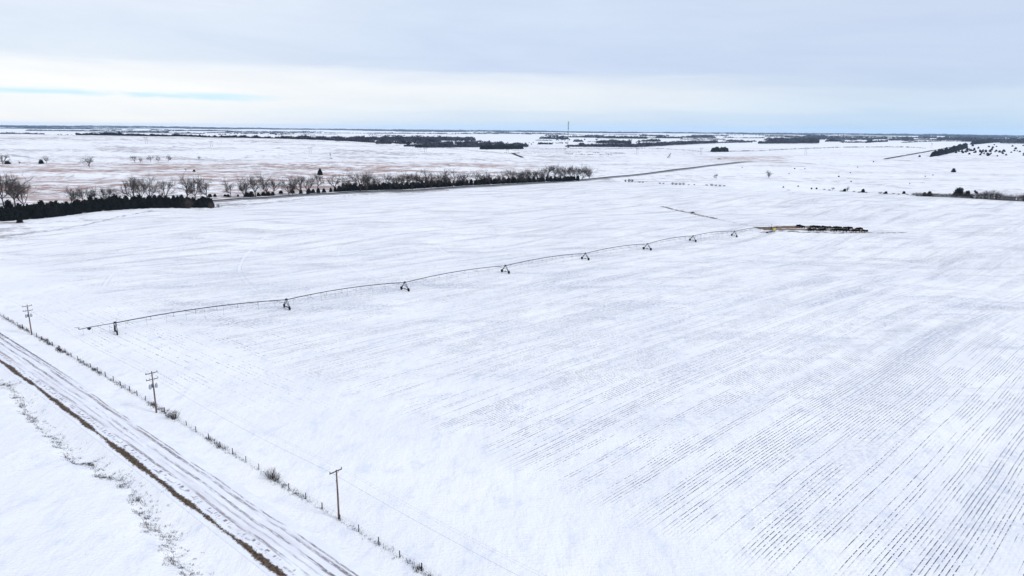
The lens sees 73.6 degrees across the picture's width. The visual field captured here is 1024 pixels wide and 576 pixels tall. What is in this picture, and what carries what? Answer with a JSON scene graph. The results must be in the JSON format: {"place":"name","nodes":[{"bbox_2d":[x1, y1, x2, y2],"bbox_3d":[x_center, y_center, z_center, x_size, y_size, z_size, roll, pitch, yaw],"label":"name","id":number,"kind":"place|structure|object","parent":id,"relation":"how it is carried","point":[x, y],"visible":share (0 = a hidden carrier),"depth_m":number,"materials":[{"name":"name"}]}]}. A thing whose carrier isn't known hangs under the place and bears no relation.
{"place":"outdoors","nodes":[
{"label":"outdoors","id":0,"kind":"place"},
{"bbox_2d":[0,330,375,575],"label":"gravel road","id":1,"kind":"structure","parent":0,"point":[271,539],"depth_m":137.47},
{"bbox_2d":[0,127,1023,575],"bbox_3d":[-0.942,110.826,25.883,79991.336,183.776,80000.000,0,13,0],"label":"ground","id":2,"kind":"structure","parent":0,"point":[790,403],"depth_m":220.04,"materials":[{"name":"snow"}]},
{"bbox_2d":[0,207,9,220],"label":"juniper tree","id":3,"kind":"object","parent":2,"relation":"on","point":[4,216],"visible":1,"depth_m":542.69,"materials":[{"name":"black plant"}]},
{"bbox_2d":[3,199,13,208],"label":"juniper tree","id":4,"kind":"object","parent":2,"relation":"on","point":[7,204],"visible":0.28,"depth_m":560.84,"materials":[{"name":"black plant"}]},
{"bbox_2d":[0,173,18,205],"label":"bare tree","id":5,"kind":"object","parent":2,"relation":"on","point":[1,185],"visible":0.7,"depth_m":620.19,"materials":[{"name":"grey plant"}]},
{"bbox_2d":[6,208,15,220],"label":"juniper tree","id":6,"kind":"object","parent":2,"relation":"on","point":[11,214],"visible":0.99,"depth_m":546.49,"materials":[{"name":"black plant"}]},
{"bbox_2d":[0,172,35,205],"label":"bare tree","id":7,"kind":"object","parent":2,"relation":"on","point":[12,182],"visible":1,"depth_m":617.32,"materials":[{"name":"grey plant"}]},
{"bbox_2d":[13,205,24,219],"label":"juniper tree","id":8,"kind":"object","parent":2,"relation":"on","point":[17,212],"visible":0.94,"depth_m":550.96,"materials":[{"name":"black plant"}]},
{"bbox_2d":[2,179,39,204],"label":"bare tree","id":9,"kind":"object","parent":2,"relation":"on","point":[9,193],"visible":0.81,"depth_m":621.41,"materials":[{"name":"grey plant"}]},
{"bbox_2d":[21,209,28,219],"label":"juniper tree","id":10,"kind":"object","parent":2,"relation":"on","point":[24,213],"visible":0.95,"depth_m":554.80,"materials":[{"name":"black plant"}]},
{"bbox_2d":[22,304,31,334],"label":"utility pole","id":11,"kind":"object","parent":2,"relation":"on","point":[27,315],"visible":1,"depth_m":237.08,"materials":[{"name":"brown wood"}]},
{"bbox_2d":[29,207,39,218],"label":"juniper tree","id":12,"kind":"object","parent":2,"relation":"on","point":[34,213],"visible":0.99,"depth_m":560.05,"materials":[{"name":"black plant"}]},
{"bbox_2d":[0,132,71,134],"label":"distant woodland","id":13,"kind":"object","parent":2,"relation":"on","point":[24,133],"visible":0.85,"depth_m":2259.10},
{"bbox_2d":[37,200,45,216],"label":"juniper tree","id":14,"kind":"object","parent":2,"relation":"on","point":[41,203],"visible":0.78,"depth_m":569.02,"materials":[{"name":"black plant"}]},
{"bbox_2d":[44,205,55,217],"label":"juniper tree","id":15,"kind":"object","parent":2,"relation":"on","point":[49,212],"visible":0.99,"depth_m":569.21,"materials":[{"name":"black plant"}]},
{"bbox_2d":[52,204,62,216],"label":"juniper tree","id":16,"kind":"object","parent":2,"relation":"on","point":[56,209],"visible":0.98,"depth_m":574.71,"materials":[{"name":"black plant"}]},
{"bbox_2d":[57,203,66,215],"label":"juniper tree","id":17,"kind":"object","parent":2,"relation":"on","point":[62,208],"visible":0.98,"depth_m":577.87,"materials":[{"name":"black plant"}]},
{"bbox_2d":[66,207,73,214],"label":"juniper tree","id":18,"kind":"object","parent":2,"relation":"on","point":[69,211],"visible":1,"depth_m":584.44,"materials":[{"name":"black plant"}]},
{"bbox_2d":[63,186,81,201],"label":"bare tree","id":19,"kind":"object","parent":2,"relation":"on","point":[70,193],"visible":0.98,"depth_m":664.14,"materials":[{"name":"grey plant"}]},
{"bbox_2d":[73,200,84,212],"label":"juniper tree","id":20,"kind":"object","parent":2,"relation":"on","point":[77,203],"visible":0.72,"depth_m":595.65,"materials":[{"name":"black plant"}]},
{"bbox_2d":[72,187,90,199],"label":"bare tree","id":21,"kind":"object","parent":2,"relation":"on","point":[82,191],"visible":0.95,"depth_m":673.82,"materials":[{"name":"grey plant"}]},
{"bbox_2d":[84,202,91,212],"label":"juniper tree","id":22,"kind":"object","parent":2,"relation":"on","point":[88,208],"visible":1,"depth_m":599.46,"materials":[{"name":"black plant"}]},
{"bbox_2d":[95,203,101,211],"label":"juniper tree","id":23,"kind":"object","parent":2,"relation":"on","point":[98,207],"visible":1,"depth_m":606.69,"materials":[{"name":"black plant"}]},
{"bbox_2d":[0,379,203,575],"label":"dead grass","id":24,"kind":"structure","parent":2,"relation":"on","point":[123,483],"depth_m":138.77,"materials":[{"name":"plant"}]},
{"bbox_2d":[96,187,113,198],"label":"bare tree","id":25,"kind":"object","parent":2,"relation":"on","point":[101,190],"visible":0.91,"depth_m":679.07,"materials":[{"name":"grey plant"}]},
{"bbox_2d":[98,188,115,198],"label":"bare tree","id":26,"kind":"object","parent":2,"relation":"on","point":[108,191],"visible":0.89,"depth_m":675.79,"materials":[{"name":"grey plant"}]},
{"bbox_2d":[104,200,111,210],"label":"juniper tree","id":27,"kind":"object","parent":2,"relation":"on","point":[107,206],"visible":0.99,"depth_m":610.84,"materials":[{"name":"black plant"}]},
{"bbox_2d":[111,202,118,209],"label":"juniper tree","id":28,"kind":"object","parent":2,"relation":"on","point":[114,206],"visible":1,"depth_m":614.85,"materials":[{"name":"black plant"}]},
{"bbox_2d":[123,198,130,208],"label":"juniper tree","id":29,"kind":"object","parent":2,"relation":"on","point":[126,205],"visible":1,"depth_m":619.85,"materials":[{"name":"black plant"}]},
{"bbox_2d":[113,177,141,196],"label":"bare tree","id":30,"kind":"object","parent":2,"relation":"on","point":[130,184],"visible":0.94,"depth_m":678.11,"materials":[{"name":"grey plant"}]},
{"bbox_2d":[131,200,137,208],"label":"juniper tree","id":31,"kind":"object","parent":2,"relation":"on","point":[134,205],"visible":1,"depth_m":622.88,"materials":[{"name":"black plant"}]},
{"bbox_2d":[126,174,150,195],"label":"bare tree","id":32,"kind":"object","parent":2,"relation":"on","point":[137,188],"visible":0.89,"depth_m":682.18,"materials":[{"name":"grey plant"}]},
{"bbox_2d":[135,195,144,207],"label":"juniper tree","id":33,"kind":"object","parent":2,"relation":"on","point":[138,198],"visible":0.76,"depth_m":628.02,"materials":[{"name":"black plant"}]},
{"bbox_2d":[140,175,161,196],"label":"bare tree","id":34,"kind":"object","parent":2,"relation":"on","point":[151,189],"visible":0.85,"depth_m":694.43,"materials":[{"name":"grey plant"}]},
{"bbox_2d":[145,371,157,412],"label":"utility pole","id":35,"kind":"object","parent":2,"relation":"on","point":[151,386],"visible":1,"depth_m":170.32,"materials":[{"name":"brown wood"}]},
{"bbox_2d":[27,308,516,574],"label":"power wire","id":36,"kind":"object","parent":35,"relation":"attached to","point":[316,465],"visible":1,"depth_m":125.59,"materials":[{"name":"metal"}]},
{"bbox_2d":[157,199,163,207],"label":"juniper tree","id":37,"kind":"object","parent":2,"relation":"on","point":[160,204],"visible":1,"depth_m":632.93,"materials":[{"name":"black plant"}]},
{"bbox_2d":[153,177,177,195],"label":"bare tree","id":38,"kind":"object","parent":2,"relation":"on","point":[164,185],"visible":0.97,"depth_m":700.56,"materials":[{"name":"grey plant"}]},
{"bbox_2d":[163,199,171,207],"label":"juniper tree","id":39,"kind":"object","parent":2,"relation":"on","point":[166,203],"visible":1,"depth_m":634.97,"materials":[{"name":"black plant"}]},
{"bbox_2d":[0,125,347,133],"bbox_3d":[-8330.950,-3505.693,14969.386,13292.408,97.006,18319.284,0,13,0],"label":"distant woodland","id":40,"kind":"object","parent":2,"relation":"on","point":[80,127],"visible":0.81,"depth_m":14263.64,"materials":[{"name":"plant"}]},
{"bbox_2d":[167,410,180,419],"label":"bare shrub","id":41,"kind":"object","parent":2,"relation":"on","point":[173,415],"visible":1,"depth_m":167.50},
{"bbox_2d":[75,132,285,138],"bbox_3d":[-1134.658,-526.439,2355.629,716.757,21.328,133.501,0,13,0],"label":"distant woodland","id":42,"kind":"object","parent":2,"relation":"on","point":[175,134],"visible":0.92,"depth_m":2358.55,"materials":[{"name":"plant"}]},
{"bbox_2d":[179,199,185,207],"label":"juniper tree","id":43,"kind":"object","parent":2,"relation":"on","point":[181,203],"visible":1,"depth_m":639.21,"materials":[{"name":"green plant"}]},
{"bbox_2d":[182,198,192,208],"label":"bare shrub","id":44,"kind":"object","parent":2,"relation":"on","point":[185,203],"visible":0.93,"depth_m":639.25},
{"bbox_2d":[173,172,202,196],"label":"bare tree","id":45,"kind":"object","parent":2,"relation":"on","point":[187,191],"visible":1,"depth_m":715.06,"materials":[{"name":"grey plant"}]},
{"bbox_2d":[185,176,204,198],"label":"bare tree","id":46,"kind":"object","parent":2,"relation":"on","point":[197,186],"visible":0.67,"depth_m":729.29,"materials":[{"name":"grey plant"}]},
{"bbox_2d":[191,173,212,196],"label":"bare tree","id":47,"kind":"object","parent":2,"relation":"on","point":[202,187],"visible":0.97,"depth_m":725.65,"materials":[{"name":"grey plant"}]},
{"bbox_2d":[202,197,207,207],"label":"juniper tree","id":48,"kind":"object","parent":2,"relation":"on","point":[204,200],"visible":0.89,"depth_m":652.46,"materials":[{"name":"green plant"}]},
{"bbox_2d":[1,315,432,575],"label":"dead weeds","id":49,"kind":"object","parent":2,"relation":"on","point":[148,402],"visible":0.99,"depth_m":159.78,"materials":[{"name":"brown plant"}]},
{"bbox_2d":[3,314,437,574],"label":"wire fence","id":50,"kind":"object","parent":2,"relation":"on","point":[208,435],"visible":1,"depth_m":149.77,"materials":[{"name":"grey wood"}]},
{"bbox_2d":[221,180,234,196],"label":"bare tree","id":51,"kind":"object","parent":2,"relation":"on","point":[227,188],"visible":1,"depth_m":763.50,"materials":[{"name":"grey plant"}]},
{"bbox_2d":[25,129,438,136],"bbox_3d":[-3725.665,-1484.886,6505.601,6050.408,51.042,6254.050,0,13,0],"label":"distant woodland","id":52,"kind":"object","parent":2,"relation":"on","point":[163,131],"visible":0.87,"depth_m":8497.71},
{"bbox_2d":[232,178,250,197],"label":"bare tree","id":53,"kind":"object","parent":2,"relation":"on","point":[243,187],"visible":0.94,"depth_m":761.87,"materials":[{"name":"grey plant"}]},
{"bbox_2d":[244,175,264,196],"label":"bare tree","id":54,"kind":"object","parent":2,"relation":"on","point":[253,183],"visible":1,"depth_m":760.41,"materials":[{"name":"grey plant"}]},
{"bbox_2d":[255,173,272,193],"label":"bare tree","id":55,"kind":"object","parent":2,"relation":"on","point":[264,184],"visible":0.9,"depth_m":778.28,"materials":[{"name":"grey plant"}]},
{"bbox_2d":[264,467,275,479],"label":"bare shrub","id":56,"kind":"object","parent":2,"relation":"on","point":[273,471],"visible":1,"depth_m":139.53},
{"bbox_2d":[268,179,284,190],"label":"bare tree","id":57,"kind":"object","parent":2,"relation":"on","point":[273,185],"visible":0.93,"depth_m":789.63,"materials":[{"name":"grey plant"}]},
{"bbox_2d":[278,174,297,192],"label":"bare tree","id":58,"kind":"object","parent":2,"relation":"on","point":[294,184],"visible":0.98,"depth_m":773.27,"materials":[{"name":"grey plant"}]},
{"bbox_2d":[289,173,306,193],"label":"bare tree","id":59,"kind":"object","parent":2,"relation":"on","point":[299,183],"visible":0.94,"depth_m":777.20,"materials":[{"name":"grey plant"}]},
{"bbox_2d":[296,173,318,189],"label":"bare tree","id":60,"kind":"object","parent":2,"relation":"on","point":[310,181],"visible":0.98,"depth_m":781.44,"materials":[{"name":"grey plant"}]},
{"bbox_2d":[313,175,324,187],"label":"bare tree","id":61,"kind":"object","parent":2,"relation":"on","point":[317,176],"visible":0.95,"depth_m":832.36,"materials":[{"name":"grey plant"}]},
{"bbox_2d":[327,175,340,186],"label":"bare tree","id":62,"kind":"object","parent":2,"relation":"on","point":[329,181],"visible":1,"depth_m":817.79,"materials":[{"name":"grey plant"}]},
{"bbox_2d":[329,467,341,518],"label":"utility pole","id":63,"kind":"object","parent":2,"relation":"on","point":[337,491],"visible":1,"depth_m":124.34,"materials":[{"name":"brown wood"}]},
{"bbox_2d":[338,175,352,188],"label":"bare tree","id":64,"kind":"object","parent":2,"relation":"on","point":[343,179],"visible":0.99,"depth_m":794.93,"materials":[{"name":"grey plant"}]},
{"bbox_2d":[285,135,410,143],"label":"distant woodland","id":65,"kind":"object","parent":2,"relation":"on","point":[305,137],"visible":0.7,"depth_m":2344.59,"materials":[{"name":"plant"}]},
{"bbox_2d":[345,169,375,190],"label":"bare tree","id":66,"kind":"object","parent":2,"relation":"on","point":[357,180],"visible":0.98,"depth_m":794.19,"materials":[{"name":"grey plant"}]},
{"bbox_2d":[361,169,373,190],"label":"bare tree","id":67,"kind":"object","parent":2,"relation":"on","point":[368,182],"visible":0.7,"depth_m":805.12,"materials":[{"name":"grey plant"}]},
{"bbox_2d":[382,173,400,189],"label":"bare tree","id":68,"kind":"object","parent":2,"relation":"on","point":[391,179],"visible":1,"depth_m":832.38,"materials":[{"name":"grey plant"}]},
{"bbox_2d":[394,175,407,187],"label":"bare tree","id":69,"kind":"object","parent":2,"relation":"on","point":[402,178],"visible":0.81,"depth_m":841.98,"materials":[{"name":"grey plant"}]},
{"bbox_2d":[395,174,414,183],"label":"bare tree","id":70,"kind":"object","parent":2,"relation":"on","point":[409,178],"visible":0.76,"depth_m":856.60,"materials":[{"name":"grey plant"}]},
{"bbox_2d":[403,172,418,188],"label":"bare tree","id":71,"kind":"object","parent":2,"relation":"on","point":[412,177],"visible":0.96,"depth_m":856.89,"materials":[{"name":"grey plant"}]},
{"bbox_2d":[416,169,433,187],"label":"bare tree","id":72,"kind":"object","parent":2,"relation":"on","point":[428,178],"visible":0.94,"depth_m":867.20,"materials":[{"name":"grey plant"}]},
{"bbox_2d":[78,224,773,334],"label":"pivot irrigator","id":73,"kind":"object","parent":2,"relation":"on","point":[284,306],"visible":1,"depth_m":307.30,"materials":[{"name":"metal"}]},
{"bbox_2d":[328,135,531,147],"bbox_3d":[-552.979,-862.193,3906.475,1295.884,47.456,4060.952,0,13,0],"label":"distant woodland","id":74,"kind":"object","parent":2,"relation":"on","point":[423,141],"visible":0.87,"depth_m":2772.32,"materials":[{"name":"plant"}]},
{"bbox_2d":[423,170,438,186],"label":"bare tree","id":75,"kind":"object","parent":2,"relation":"on","point":[431,179],"visible":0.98,"depth_m":866.74,"materials":[{"name":"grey plant"}]},
{"bbox_2d":[432,166,452,187],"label":"bare tree","id":76,"kind":"object","parent":2,"relation":"on","point":[442,178],"visible":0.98,"depth_m":875.59,"materials":[{"name":"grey plant"}]},
{"bbox_2d":[444,169,462,186],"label":"bare tree","id":77,"kind":"object","parent":2,"relation":"on","point":[448,179],"visible":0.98,"depth_m":875.88,"materials":[{"name":"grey plant"}]},
{"bbox_2d":[456,171,472,185],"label":"bare tree","id":78,"kind":"object","parent":2,"relation":"on","point":[465,177],"visible":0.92,"depth_m":888.95,"materials":[{"name":"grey plant"}]},
{"bbox_2d":[472,171,484,181],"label":"bare tree","id":79,"kind":"object","parent":2,"relation":"on","point":[479,177],"visible":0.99,"depth_m":902.53,"materials":[{"name":"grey plant"}]},
{"bbox_2d":[496,172,505,183],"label":"bare tree","id":80,"kind":"object","parent":2,"relation":"on","point":[499,177],"visible":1,"depth_m":921.17,"materials":[{"name":"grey plant"}]},
{"bbox_2d":[479,145,523,149],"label":"distant woodland","id":81,"kind":"object","parent":2,"relation":"on","point":[486,147],"visible":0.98,"depth_m":2236.77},
{"bbox_2d":[328,129,679,137],"bbox_3d":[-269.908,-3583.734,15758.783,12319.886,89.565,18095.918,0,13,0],"label":"distant woodland","id":82,"kind":"object","parent":2,"relation":"on","point":[445,130],"visible":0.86,"depth_m":16391.94,"materials":[{"name":"plant"}]},
{"bbox_2d":[504,167,519,183],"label":"bare tree","id":83,"kind":"object","parent":2,"relation":"on","point":[512,173],"visible":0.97,"depth_m":942.22,"materials":[{"name":"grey plant"}]},
{"bbox_2d":[212,161,811,201],"bbox_3d":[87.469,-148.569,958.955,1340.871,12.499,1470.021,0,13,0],"label":"highway","id":84,"kind":"structure","parent":2,"relation":"on","point":[228,199],"depth_m":871.09,"materials":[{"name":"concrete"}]},
{"bbox_2d":[513,169,526,182],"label":"bare tree","id":85,"kind":"object","parent":2,"relation":"on","point":[521,175],"visible":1,"depth_m":945.40,"materials":[{"name":"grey plant"}]},
{"bbox_2d":[525,171,538,181],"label":"bare tree","id":86,"kind":"object","parent":2,"relation":"on","point":[530,174],"visible":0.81,"depth_m":976.04,"materials":[{"name":"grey plant"}]},
{"bbox_2d":[533,170,549,181],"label":"bare tree","id":87,"kind":"object","parent":2,"relation":"on","point":[540,175],"visible":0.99,"depth_m":977.98,"materials":[{"name":"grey plant"}]},
{"bbox_2d":[539,165,553,179],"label":"bare tree","id":88,"kind":"object","parent":2,"relation":"on","point":[545,170],"visible":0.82,"depth_m":1003.12,"materials":[{"name":"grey plant"}]},
{"bbox_2d":[550,162,564,177],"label":"bare tree","id":89,"kind":"object","parent":2,"relation":"on","point":[562,173],"visible":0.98,"depth_m":1003.88,"materials":[{"name":"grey plant"}]},
{"bbox_2d":[563,165,577,176],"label":"bare tree","id":90,"kind":"object","parent":2,"relation":"on","point":[572,169],"visible":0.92,"depth_m":1031.01,"materials":[{"name":"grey plant"}]},
{"bbox_2d":[568,167,583,177],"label":"bare tree","id":91,"kind":"object","parent":2,"relation":"on","point":[579,171],"visible":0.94,"depth_m":1027.58,"materials":[{"name":"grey plant"}]},
{"bbox_2d":[581,166,593,178],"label":"bare tree","id":92,"kind":"object","parent":2,"relation":"on","point":[587,174],"visible":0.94,"depth_m":1040.88,"materials":[{"name":"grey plant"}]},
{"bbox_2d":[538,135,682,144],"bbox_3d":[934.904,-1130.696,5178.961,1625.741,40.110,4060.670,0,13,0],"label":"distant woodland","id":93,"kind":"object","parent":2,"relation":"on","point":[564,137],"visible":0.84,"depth_m":5728.97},
{"bbox_2d":[546,148,695,150],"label":"hedgerow","id":94,"kind":"object","parent":2,"relation":"on","point":[618,148],"visible":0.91,"depth_m":2731.35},
{"bbox_2d":[529,139,751,146],"bbox_3d":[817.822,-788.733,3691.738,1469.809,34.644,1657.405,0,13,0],"label":"distant woodland","id":95,"kind":"object","parent":2,"relation":"on","point":[616,143],"visible":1,"depth_m":3343.61,"materials":[{"name":"plant"}]},
{"bbox_2d":[710,146,728,151],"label":"distant woodland","id":96,"kind":"object","parent":2,"relation":"on","point":[718,149],"visible":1,"depth_m":2459.60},
{"bbox_2d":[536,134,1016,141],"bbox_3d":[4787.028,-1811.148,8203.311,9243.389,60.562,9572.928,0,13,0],"label":"distant woodland","id":97,"kind":"object","parent":2,"relation":"on","point":[694,137],"visible":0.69,"depth_m":7081.63,"materials":[{"name":"plant"}]},
{"bbox_2d":[758,226,864,229],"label":"dirt","id":98,"kind":"structure","parent":2,"relation":"on","point":[801,227],"depth_m":521.67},
{"bbox_2d":[763,228,866,231],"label":"dirt","id":99,"kind":"structure","parent":2,"relation":"on","point":[800,229],"depth_m":510.49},
{"bbox_2d":[745,146,919,150],"bbox_3d":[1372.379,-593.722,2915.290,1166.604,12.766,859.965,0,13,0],"label":"hedgerow","id":100,"kind":"object","parent":2,"relation":"on","point":[830,147],"visible":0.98,"depth_m":3251.56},
{"bbox_2d":[764,231,906,232],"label":"dirt","id":101,"kind":"structure","parent":2,"relation":"on","point":[826,232],"depth_m":503.41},
{"bbox_2d":[667,132,1023,140],"bbox_3d":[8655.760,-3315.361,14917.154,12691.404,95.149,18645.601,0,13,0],"label":"distant woodland","id":102,"kind":"object","parent":2,"relation":"on","point":[864,134],"visible":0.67,"depth_m":15461.57,"materials":[{"name":"plant"}]},
{"bbox_2d":[723,135,1023,143],"bbox_3d":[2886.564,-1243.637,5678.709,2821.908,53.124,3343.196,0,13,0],"label":"distant woodland","id":103,"kind":"object","parent":2,"relation":"on","point":[776,140],"visible":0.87,"depth_m":5046.57,"materials":[{"name":"plant"}]},
{"bbox_2d":[842,140,940,142],"bbox_3d":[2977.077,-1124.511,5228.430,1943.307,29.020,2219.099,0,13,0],"label":"distant woodland","id":104,"kind":"object","parent":2,"relation":"on","point":[870,141],"visible":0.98,"depth_m":4909.12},
{"bbox_2d":[884,147,949,158],"bbox_3d":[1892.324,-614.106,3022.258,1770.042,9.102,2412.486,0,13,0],"label":"highway","id":105,"kind":"structure","parent":2,"relation":"on","point":[914,153],"depth_m":2455.86,"materials":[{"name":"asphalt"}]},
{"bbox_2d":[953,187,964,194],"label":"cedar tree","id":106,"kind":"object","parent":2,"relation":"on","point":[958,190],"visible":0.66,"depth_m":785.03,"materials":[{"name":"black plant"}]},
{"bbox_2d":[929,139,996,156],"bbox_3d":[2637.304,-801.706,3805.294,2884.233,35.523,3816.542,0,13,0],"label":"distant woodland","id":107,"kind":"object","parent":2,"relation":"on","point":[946,150],"visible":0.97,"depth_m":2920.57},
{"bbox_2d":[0,0,1023,135],"label":"sky","id":108,"kind":"structure","parent":0,"point":[704,66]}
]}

